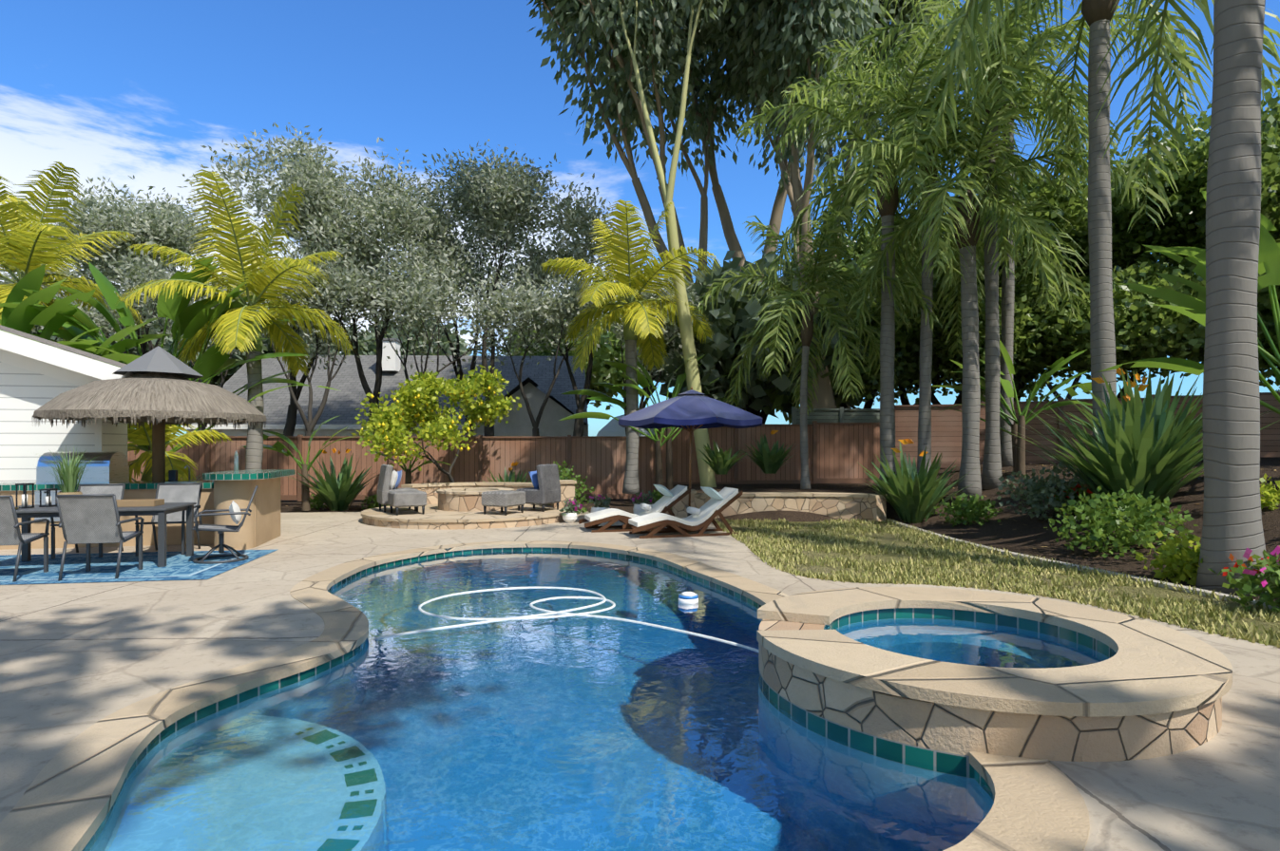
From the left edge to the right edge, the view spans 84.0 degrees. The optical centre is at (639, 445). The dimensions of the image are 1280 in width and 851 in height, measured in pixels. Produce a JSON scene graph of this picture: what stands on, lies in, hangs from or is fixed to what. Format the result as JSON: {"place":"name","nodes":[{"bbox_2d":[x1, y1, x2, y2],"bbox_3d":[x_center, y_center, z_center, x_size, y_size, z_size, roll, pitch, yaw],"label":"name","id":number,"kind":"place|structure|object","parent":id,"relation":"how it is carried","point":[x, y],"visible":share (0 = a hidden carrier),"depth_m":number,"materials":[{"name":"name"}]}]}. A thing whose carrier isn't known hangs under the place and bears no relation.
{"place":"outdoors","nodes":[
{"label":"outdoors","id":0,"kind":"place"},
{"bbox_2d":[0,264,171,367],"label":"banana plant","id":1,"kind":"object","parent":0,"point":[24,316],"depth_m":13.95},
{"bbox_2d":[0,0,1279,436],"label":"sky","id":2,"kind":"structure","parent":0,"point":[117,90],"materials":[{"name":"blue"}]},
{"bbox_2d":[280,498,1279,605],"bbox_3d":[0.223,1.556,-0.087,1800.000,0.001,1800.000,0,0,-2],"label":"soil","id":3,"kind":"structure","parent":0,"point":[295,506],"depth_m":17.78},
{"bbox_2d":[0,324,133,482],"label":"house","id":4,"kind":"structure","parent":3,"relation":"on","point":[34,375],"depth_m":11.40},
{"bbox_2d":[0,161,144,359],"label":"palm tree","id":5,"kind":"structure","parent":3,"relation":"on","point":[20,246],"depth_m":15.83,"materials":[{"name":"green plant"}]},
{"bbox_2d":[0,258,164,357],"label":"olive tree","id":6,"kind":"object","parent":3,"relation":"on","point":[96,320],"depth_m":20.86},
{"bbox_2d":[29,289,172,359],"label":"tree","id":7,"kind":"object","parent":3,"relation":"on","point":[134,351],"visible":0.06,"depth_m":39.96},
{"bbox_2d":[0,185,219,355],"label":"olive","id":8,"kind":"object","parent":3,"relation":"on","point":[168,227],"depth_m":21.88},
{"bbox_2d":[45,174,216,428],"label":"olive","id":9,"kind":"object","parent":3,"relation":"on","point":[114,199],"depth_m":24.17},
{"bbox_2d":[0,255,338,454],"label":"banana plant","id":10,"kind":"object","parent":3,"relation":"on","point":[190,321],"visible":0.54,"depth_m":14.85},
{"bbox_2d":[127,422,231,481],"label":"king palm","id":11,"kind":"object","parent":3,"relation":"on","point":[137,436],"depth_m":13.31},
{"bbox_2d":[94,237,276,430],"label":"olive tree","id":12,"kind":"object","parent":3,"relation":"on","point":[144,273],"depth_m":20.41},
{"bbox_2d":[115,169,355,470],"bbox_3d":[-8.572,-2.051,15.387,4.462,7.157,4.308,0,0,-2],"label":"palm tree","id":13,"kind":"object","parent":3,"relation":"on","point":[260,281],"depth_m":15.07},
{"bbox_2d":[126,172,349,367],"bbox_3d":[-8.575,-3.570,15.423,4.170,4.034,4.042,0,0,-2],"label":"king palm rachis","id":14,"kind":"object","parent":13,"relation":"on","point":[253,302],"visible":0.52,"depth_m":15.16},
{"bbox_2d":[148,304,339,386],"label":"tree","id":15,"kind":"object","parent":3,"relation":"on","point":[216,380],"depth_m":39.62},
{"bbox_2d":[171,122,394,436],"bbox_3d":[-11.272,-4.451,22.780,7.074,12.001,5.969,0,0,-2],"label":"olive","id":16,"kind":"object","parent":3,"relation":"on","point":[307,178],"depth_m":22.19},
{"bbox_2d":[238,416,355,511],"bbox_3d":[-7.944,0.406,16.607,2.597,2.245,0.628,0,0,-19],"label":"palm plant","id":17,"kind":"object","parent":3,"relation":"on","point":[277,447],"visible":0.94,"depth_m":16.59,"materials":[{"name":"green plant"}]},
{"bbox_2d":[190,239,433,436],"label":"olive tree","id":18,"kind":"object","parent":3,"relation":"on","point":[323,300],"depth_m":21.44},
{"bbox_2d":[287,447,379,511],"bbox_3d":[-7.219,0.801,17.110,2.211,1.510,2.280,0,0,-2],"label":"bird of paradise","id":19,"kind":"object","parent":3,"relation":"on","point":[341,493],"depth_m":16.81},
{"bbox_2d":[278,137,480,435],"bbox_3d":[-8.386,-4.155,23.109,6.196,11.383,6.127,0,0,-2],"label":"olive","id":20,"kind":"object","parent":3,"relation":"on","point":[402,213],"depth_m":22.32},
{"bbox_2d":[182,338,589,436],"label":"neighbour house","id":21,"kind":"structure","parent":3,"relation":"on","point":[343,402],"depth_m":36.13,"materials":[{"name":"grey"}]},
{"bbox_2d":[318,317,474,355],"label":"house roof","id":22,"kind":"structure","parent":3,"relation":"on","point":[369,350],"depth_m":43.81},
{"bbox_2d":[300,230,539,436],"bbox_3d":[-6.606,-2.645,22.255,6.702,8.362,6.831,0,0,-2],"label":"olive tree","id":23,"kind":"object","parent":3,"relation":"on","point":[430,307],"depth_m":21.14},
{"bbox_2d":[351,364,521,482],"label":"lemon tree","id":24,"kind":"object","parent":3,"relation":"on","point":[409,391],"depth_m":16.78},
{"bbox_2d":[361,375,503,463],"bbox_3d":[-4.844,-0.706,17.283,3.590,2.270,3.050,0,0,-29],"label":"lemon tree fruit","id":25,"kind":"object","parent":24,"relation":"attached to","point":[423,420],"visible":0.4,"depth_m":16.65,"materials":[{"name":"yellow food"}]},
{"bbox_2d":[381,148,533,436],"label":"olive","id":26,"kind":"object","parent":3,"relation":"on","point":[453,239],"depth_m":25.90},
{"bbox_2d":[418,138,573,436],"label":"olive","id":27,"kind":"object","parent":3,"relation":"on","point":[494,194],"depth_m":22.88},
{"bbox_2d":[127,420,879,501],"bbox_3d":[-9.614,0.406,19.442,33.714,2.240,0.105,0,0,-3],"label":"fence","id":28,"kind":"object","parent":3,"relation":"on","point":[838,452],"visible":0.31,"depth_m":19.83,"materials":[{"name":"brown wood"}]},
{"bbox_2d":[448,260,617,436],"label":"olive tree","id":29,"kind":"object","parent":3,"relation":"on","point":[533,305],"depth_m":21.07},
{"bbox_2d":[82,547,993,850],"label":"pool tile border","id":30,"kind":"object","parent":3,"relation":"in","point":[259,690],"visible":0.06,"depth_m":5.49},
{"bbox_2d":[84,550,994,850],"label":"pool water","id":31,"kind":"structure","parent":30,"relation":"in","point":[571,735],"depth_m":3.81,"materials":[{"name":"liquid"}]},
{"bbox_2d":[375,587,758,651],"bbox_3d":[-0.441,2.077,6.515,3.619,0.926,3.308,0,0,-2],"label":"pool hose","id":32,"kind":"object","parent":31,"relation":"on","point":[564,615],"visible":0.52,"depth_m":6.75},
{"bbox_2d":[0,540,1089,850],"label":"pool coping","id":33,"kind":"object","parent":30,"relation":"on","point":[66,801],"visible":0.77,"depth_m":3.43,"materials":[{"name":"concrete"}]},
{"bbox_2d":[488,298,645,410],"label":"tree","id":34,"kind":"object","parent":3,"relation":"on","point":[602,372],"depth_m":44.44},
{"bbox_2d":[546,460,594,514],"bbox_3d":[-1.666,0.976,16.136,1.319,1.290,1.317,0,0,-2],"label":"shrub","id":35,"kind":"object","parent":3,"relation":"on","point":[568,476],"visible":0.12,"depth_m":15.96,"materials":[{"name":"green plant"}]},
{"bbox_2d":[496,171,649,436],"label":"olive","id":36,"kind":"object","parent":3,"relation":"on","point":[572,219],"depth_m":22.63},
{"bbox_2d":[596,414,654,436],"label":"house roof","id":37,"kind":"structure","parent":3,"relation":"on","point":[612,428],"depth_m":23.40,"materials":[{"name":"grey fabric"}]},
{"bbox_2d":[541,199,721,494],"bbox_3d":[-0.233,-2.482,18.244,4.498,7.436,4.854,0,0,-2],"label":"king palm","id":38,"kind":"object","parent":3,"relation":"on","point":[607,289],"depth_m":17.68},
{"bbox_2d":[545,202,706,366],"bbox_3d":[-0.264,-4.043,18.224,4.220,4.248,4.596,0,0,-2],"label":"king palm rachis","id":39,"kind":"object","parent":38,"relation":"attached to","point":[630,299],"visible":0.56,"depth_m":17.86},
{"bbox_2d":[0,510,1279,850],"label":"deck","id":40,"kind":"structure","parent":3,"relation":"on","point":[76,660],"depth_m":5.18,"materials":[{"name":"concrete"}]},
{"bbox_2d":[0,549,278,585],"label":"rug","id":41,"kind":"object","parent":40,"relation":"on","point":[179,566],"visible":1,"depth_m":8.85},
{"bbox_2d":[0,495,49,582],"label":"dining chair","id":42,"kind":"object","parent":41,"relation":"on","point":[10,534],"visible":0.92,"depth_m":8.00,"materials":[{"name":"grey"}]},
{"bbox_2d":[50,483,125,559],"bbox_3d":[-7.666,1.041,9.900,0.616,0.978,0.732,0,0,-13],"label":"dining chair","id":43,"kind":"object","parent":41,"relation":"on","point":[117,490],"visible":0.23,"depth_m":10.20,"materials":[{"name":"grey"}]},
{"bbox_2d":[55,494,144,581],"bbox_3d":[-6.316,1.041,8.342,0.616,0.978,0.732,0,0,-13],"label":"dining chair","id":44,"kind":"object","parent":41,"relation":"on","point":[87,520],"visible":0.92,"depth_m":8.11,"materials":[{"name":"grey"}]},
{"bbox_2d":[15,502,196,567],"bbox_3d":[-7.029,1.156,9.133,2.050,0.740,1.000,0,0,-13],"label":"dining table","id":45,"kind":"object","parent":41,"relation":"on","point":[161,512],"visible":0.56,"depth_m":8.91,"materials":[{"name":"grey"}]},
{"bbox_2d":[15,446,164,510],"bbox_3d":[-7.052,0.369,9.044,1.606,0.834,0.950,0,0,-2],"label":"table decor","id":46,"kind":"object","parent":45,"relation":"on","point":[68,473],"visible":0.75,"depth_m":9.07,"materials":[{"name":"green plant"}]},
{"bbox_2d":[134,482,202,556],"bbox_3d":[-6.691,1.041,10.123,0.616,0.978,0.732,0,0,-13],"label":"dining chair","id":47,"kind":"object","parent":41,"relation":"on","point":[183,492],"visible":0.67,"depth_m":10.38,"materials":[{"name":"grey"}]},
{"bbox_2d":[191,485,258,564],"bbox_3d":[-5.502,1.038,9.451,0.746,0.971,0.640,0,0,-27],"label":"dining chair","id":48,"kind":"object","parent":41,"relation":"on","point":[235,513],"visible":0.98,"depth_m":9.36,"materials":[{"name":"grey"}]},
{"bbox_2d":[0,451,295,551],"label":"outdoor bar","id":49,"kind":"object","parent":40,"relation":"on","point":[224,490],"visible":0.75,"depth_m":10.74,"materials":[{"name":"paint"}]},
{"bbox_2d":[32,345,267,482],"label":"palapa","id":50,"kind":"structure","parent":40,"relation":"on","point":[158,390],"depth_m":10.48,"materials":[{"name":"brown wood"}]},
{"bbox_2d":[361,503,565,530],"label":"raised stone patio","id":51,"kind":"structure","parent":40,"relation":"on","point":[432,517],"depth_m":13.52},
{"bbox_2d":[377,464,418,512],"bbox_3d":[-5.009,0.866,14.701,0.720,0.959,0.660,0,0,-30],"label":"wicker chair","id":52,"kind":"object","parent":51,"relation":"on","point":[390,480],"visible":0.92,"depth_m":14.40,"materials":[{"name":"grey wicker"}]},
{"bbox_2d":[436,487,514,512],"bbox_3d":[-3.526,1.146,15.249,1.620,0.400,1.620,0,0,-2],"label":"fire pit","id":53,"kind":"object","parent":51,"relation":"on","point":[465,500],"visible":0.73,"depth_m":14.54,"materials":[{"name":"stone"}]},
{"bbox_2d":[515,463,560,512],"bbox_3d":[-2.110,0.866,14.795,0.720,0.959,0.660,0,0,26],"label":"wicker chair","id":54,"kind":"object","parent":51,"relation":"on","point":[545,489],"visible":0.98,"depth_m":14.54,"materials":[{"name":"grey wicker"}]},
{"bbox_2d":[401,479,576,508],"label":"seat wall","id":55,"kind":"structure","parent":40,"relation":"on","point":[567,488],"depth_m":16.37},
{"bbox_2d":[387,490,426,515],"bbox_3d":[-4.586,1.126,14.014,0.620,0.440,0.660,0,0,-30],"label":"wicker ottoman","id":56,"kind":"object","parent":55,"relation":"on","point":[396,500],"visible":1,"depth_m":13.76,"materials":[{"name":"grey wicker"}]},
{"bbox_2d":[481,490,525,515],"bbox_3d":[-2.686,1.126,14.026,0.620,0.440,0.660,0,0,26],"label":"wicker ottoman","id":57,"kind":"object","parent":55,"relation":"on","point":[503,499],"visible":1,"depth_m":13.78,"materials":[{"name":"grey wicker"}]},
{"bbox_2d":[578,484,690,533],"bbox_3d":[-0.096,1.136,12.962,1.950,0.830,0.650,0,0,-14],"label":"chaise lounge","id":58,"kind":"object","parent":40,"relation":"on","point":[662,505],"visible":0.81,"depth_m":12.81,"materials":[{"name":"fabric"}]},
{"bbox_2d":[622,486,742,538],"bbox_3d":[0.722,1.136,12.171,1.950,0.830,0.650,0,0,-16],"label":"chaise lounge","id":59,"kind":"object","parent":40,"relation":"on","point":[710,509],"visible":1,"depth_m":12.03,"materials":[{"name":"fabric"}]},
{"bbox_2d":[618,386,762,525],"bbox_3d":[0.984,0.206,13.494,2.631,2.640,2.631,0,0,-36],"label":"patio umbrella","id":60,"kind":"object","parent":40,"relation":"on","point":[691,410],"visible":0.94,"depth_m":12.74,"materials":[{"name":"blue"}]},
{"bbox_2d":[756,587,1232,773],"bbox_3d":[2.166,1.461,4.778,2.790,0.470,2.790,0,0,-2],"label":"spa","id":61,"kind":"object","parent":40,"relation":"on","point":[1148,690],"visible":0.9,"depth_m":3.81,"materials":[{"name":"stone"}]},
{"bbox_2d":[581,263,711,435],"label":"olive tree","id":62,"kind":"object","parent":3,"relation":"on","point":[670,333],"depth_m":21.79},
{"bbox_2d":[636,249,879,424],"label":"tree","id":63,"kind":"object","parent":3,"relation":"on","point":[717,358],"depth_m":22.02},
{"bbox_2d":[669,489,886,522],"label":"stone retaining wall","id":64,"kind":"structure","parent":3,"relation":"on","point":[850,506],"depth_m":14.52,"materials":[{"name":"beige stone"}]},
{"bbox_2d":[726,253,954,424],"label":"tree","id":65,"kind":"object","parent":3,"relation":"on","point":[776,401],"depth_m":22.51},
{"bbox_2d":[858,439,974,523],"bbox_3d":[5.456,0.693,14.296,2.491,1.726,2.679,0,0,-2],"label":"bird of paradise","id":66,"kind":"object","parent":3,"relation":"on","point":[909,498],"depth_m":13.95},
{"bbox_2d":[892,519,1279,609],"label":"lawn curb","id":67,"kind":"structure","parent":3,"relation":"on","point":[1170,585],"depth_m":8.15,"materials":[{"name":"concrete"}]},
{"bbox_2d":[1222,545,1279,618],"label":"shrub","id":68,"kind":"object","parent":3,"relation":"on","point":[1269,596],"depth_m":6.54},
{"bbox_2d":[659,457,1279,622],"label":"garden bed","id":69,"kind":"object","parent":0,"point":[1027,538],"depth_m":11.73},
{"bbox_2d":[526,0,763,397],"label":"eucalyptus","id":70,"kind":"object","parent":69,"relation":"on","point":[569,15],"depth_m":23.10,"materials":[{"name":"plant"}]},
{"bbox_2d":[558,354,730,490],"bbox_3d":[0.309,-0.645,18.204,4.917,3.551,1.345,0,0,-14],"label":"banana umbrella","id":71,"kind":"object","parent":69,"relation":"on","point":[642,382],"visible":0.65,"depth_m":18.20,"materials":[{"name":"green plant"}]},
{"bbox_2d":[597,0,744,487],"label":"young gum","id":72,"kind":"object","parent":69,"relation":"on","point":[707,477],"depth_m":18.21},
{"bbox_2d":[698,439,749,475],"bbox_3d":[2.006,0.277,17.147,1.381,0.845,1.381,0,0,36],"label":"bird of paradise","id":73,"kind":"object","parent":69,"relation":"on","point":[720,463],"visible":1,"depth_m":16.95,"materials":[{"name":"green plant"}]},
{"bbox_2d":[738,429,799,474],"bbox_3d":[3.230,0.139,17.685,1.499,1.125,1.414,0,0,-17],"label":"bird of paradise","id":74,"kind":"object","parent":69,"relation":"on","point":[768,462],"depth_m":17.62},
{"bbox_2d":[669,0,897,408],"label":"eucalyptus","id":75,"kind":"object","parent":69,"relation":"on","point":[758,33],"depth_m":21.28,"materials":[{"name":"plant"}]},
{"bbox_2d":[663,0,923,410],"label":"eucalyptus","id":76,"kind":"object","parent":69,"relation":"on","point":[732,239],"depth_m":26.58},
{"bbox_2d":[693,175,941,489],"bbox_3d":[3.928,-2.689,17.552,5.331,7.612,5.530,0,0,-2],"label":"queen palm","id":77,"kind":"object","parent":69,"relation":"on","point":[767,332],"depth_m":17.07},
{"bbox_2d":[700,192,931,398],"bbox_3d":[3.873,-3.692,17.592,4.961,5.456,5.113,0,0,-2],"label":"queen palm rachis","id":78,"kind":"object","parent":77,"relation":"attached to","point":[815,305],"visible":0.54,"depth_m":17.10,"materials":[{"name":"green plant"}]},
{"bbox_2d":[705,0,960,408],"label":"eucalyptus","id":79,"kind":"object","parent":69,"relation":"on","point":[897,14],"depth_m":26.32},
{"bbox_2d":[791,406,879,424],"bbox_3d":[5.854,0.006,20.668,2.910,2.240,0.105,0,0,-3],"label":"neighbour screen","id":80,"kind":"object","parent":69,"relation":"on","point":[845,415],"visible":0.29,"depth_m":20.66,"materials":[{"name":"grey"}]},
{"bbox_2d":[734,9,1031,493],"bbox_3d":[5.295,-4.148,16.514,6.679,10.577,6.676,0,0,-2],"label":"queen palm","id":81,"kind":"object","parent":69,"relation":"on","point":[879,162],"depth_m":16.21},
{"bbox_2d":[744,12,1024,290],"bbox_3d":[5.805,-6.263,16.619,5.479,6.203,5.773,0,0,22],"label":"queen palm rachis","id":82,"kind":"object","parent":81,"relation":"attached to","point":[852,129],"visible":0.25,"depth_m":15.64,"materials":[{"name":"green plant"}]},
{"bbox_2d":[814,167,1073,401],"bbox_3d":[14.121,-4.873,29.928,14.591,11.265,9.284,0,0,-34],"label":"broadleaf","id":83,"kind":"object","parent":69,"relation":"on","point":[859,250],"depth_m":27.46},
{"bbox_2d":[770,0,1124,474],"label":"queen palm","id":84,"kind":"object","parent":69,"relation":"on","point":[1007,247],"depth_m":16.13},
{"bbox_2d":[782,17,1111,319],"bbox_3d":[7.084,-6.848,16.184,6.067,7.459,5.490,0,0,36],"label":"queen palm rachis","id":85,"kind":"object","parent":84,"relation":"attached to","point":[954,150],"visible":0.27,"depth_m":15.78,"materials":[{"name":"green plant"}]},
{"bbox_2d":[794,0,1120,291],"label":"queen palm","id":86,"kind":"object","parent":84,"relation":"attached to","point":[924,114],"depth_m":16.05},
{"bbox_2d":[838,245,1064,404],"bbox_3d":[9.350,-2.895,22.679,6.827,7.298,8.242,0,0,-2],"label":"broadleaf","id":87,"kind":"object","parent":69,"relation":"on","point":[1027,334],"depth_m":20.16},
{"bbox_2d":[827,281,1084,406],"bbox_3d":[9.482,-2.286,22.597,7.748,6.078,5.288,0,0,-2],"label":"broadleaf","id":88,"kind":"object","parent":69,"relation":"on","point":[902,347],"depth_m":21.83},
{"bbox_2d":[928,493,1003,527],"bbox_3d":[6.053,1.199,13.088,1.082,0.658,1.300,0,0,-2],"label":"shrub","id":89,"kind":"object","parent":69,"relation":"on","point":[974,510],"visible":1,"depth_m":12.95,"materials":[{"name":"green plant"}]},
{"bbox_2d":[802,22,1149,499],"bbox_3d":[6.493,-3.814,15.083,6.595,9.911,6.196,0,0,-2],"label":"queen palm","id":90,"kind":"object","parent":69,"relation":"on","point":[1046,268],"depth_m":14.78,"materials":[{"name":"plant"}]},
{"bbox_2d":[815,36,1135,350],"bbox_3d":[6.590,-5.492,15.052,5.947,6.532,5.613,0,0,8],"label":"queen palm rachis","id":91,"kind":"object","parent":90,"relation":"attached to","point":[972,174],"visible":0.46,"depth_m":14.46,"materials":[{"name":"green plant"}]},
{"bbox_2d":[931,340,1092,477],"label":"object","id":92,"kind":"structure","parent":69,"relation":"on","point":[1018,453],"depth_m":15.72,"materials":[{"name":"green plant"}]},
{"bbox_2d":[843,0,1196,490],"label":"queen palm","id":93,"kind":"object","parent":69,"relation":"on","point":[890,35],"depth_m":15.29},
{"bbox_2d":[868,0,1190,467],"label":"queen palm","id":94,"kind":"object","parent":69,"relation":"on","point":[1007,316],"depth_m":17.56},
{"bbox_2d":[996,462,1091,522],"bbox_3d":[6.815,0.772,11.688,1.402,1.019,1.708,0,0,-24],"label":"shrub","id":95,"kind":"object","parent":69,"relation":"on","point":[1038,491],"visible":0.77,"depth_m":11.68,"materials":[{"name":"green plant"}]},
{"bbox_2d":[901,163,1204,401],"bbox_3d":[11.875,-3.864,22.305,8.266,9.221,8.854,0,0,-2],"label":"broadleaf","id":96,"kind":"object","parent":69,"relation":"on","point":[1074,207],"depth_m":19.48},
{"bbox_2d":[894,392,1279,468],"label":"fence","id":97,"kind":"object","parent":69,"relation":"on","point":[946,431],"visible":0.17,"depth_m":19.11,"materials":[{"name":"brown"}]},
{"bbox_2d":[917,0,1268,596],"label":"queen palm","id":98,"kind":"object","parent":69,"relation":"on","point":[1232,525],"depth_m":7.47,"materials":[{"name":"plant"}]},
{"bbox_2d":[939,0,1168,214],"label":"queen palm rachis","id":99,"kind":"object","parent":98,"relation":"attached to","point":[1157,49],"visible":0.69,"depth_m":9.35,"materials":[{"name":"green plant"}]},
{"bbox_2d":[959,0,1279,483],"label":"queen palm","id":100,"kind":"object","parent":69,"relation":"on","point":[1098,15],"depth_m":12.64,"materials":[{"name":"plant"}]},
{"bbox_2d":[1043,485,1198,559],"bbox_3d":[6.526,1.034,9.574,1.932,0.966,1.655,0,0,-38],"label":"shrub","id":101,"kind":"object","parent":69,"relation":"on","point":[1141,519],"visible":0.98,"depth_m":9.41,"materials":[{"name":"green plant"}]},
{"bbox_2d":[999,375,1279,516],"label":"bird of paradise","id":102,"kind":"object","parent":69,"relation":"on","point":[1137,452],"depth_m":10.23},
{"bbox_2d":[1013,245,1278,398],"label":"broadleaf","id":103,"kind":"object","parent":69,"relation":"on","point":[1145,328],"depth_m":17.68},
{"bbox_2d":[1038,367,1279,459],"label":"bird of paradise","id":104,"kind":"object","parent":69,"relation":"on","point":[1150,404],"depth_m":12.05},
{"bbox_2d":[1135,531,1203,585],"bbox_3d":[6.223,1.300,8.055,0.858,0.654,1.025,0,0,-2],"label":"shrub","id":105,"kind":"object","parent":69,"relation":"on","point":[1185,559],"visible":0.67,"depth_m":8.00,"materials":[{"name":"green plant"}]},
{"bbox_2d":[1085,90,1279,272],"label":"broadleaf","id":106,"kind":"object","parent":69,"relation":"on","point":[1186,211],"depth_m":18.25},
{"bbox_2d":[1097,190,1279,480],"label":"banana","id":107,"kind":"object","parent":69,"relation":"on","point":[1269,259],"visible":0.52,"depth_m":10.14,"materials":[{"name":"green plant"}]},
{"bbox_2d":[1188,241,1279,392],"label":"banana plant","id":108,"kind":"object","parent":69,"relation":"on","point":[1265,309],"visible":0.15,"depth_m":17.09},
{"bbox_2d":[1259,473,1279,511],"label":"shrub","id":109,"kind":"object","parent":69,"relation":"on","point":[1270,493],"visible":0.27,"depth_m":9.41,"materials":[{"name":"green plant"}]},
{"bbox_2d":[830,615,1112,668],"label":"spa water","id":110,"kind":"structure","parent":0,"point":[974,642],"depth_m":4.91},
{"bbox_2d":[714,517,1279,649],"bbox_3d":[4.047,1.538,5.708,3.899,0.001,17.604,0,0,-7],"label":"lawn","id":111,"kind":"structure","parent":0,"point":[1155,591],"depth_m":8.82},
{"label":"king palm trunk","id":112,"kind":"object","parent":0,"visible":0},
{"bbox_2d":[0,166,140,320],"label":"king palm rachis","id":113,"kind":"object","parent":112,"relation":"attached to","point":[22,275],"visible":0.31,"depth_m":15.95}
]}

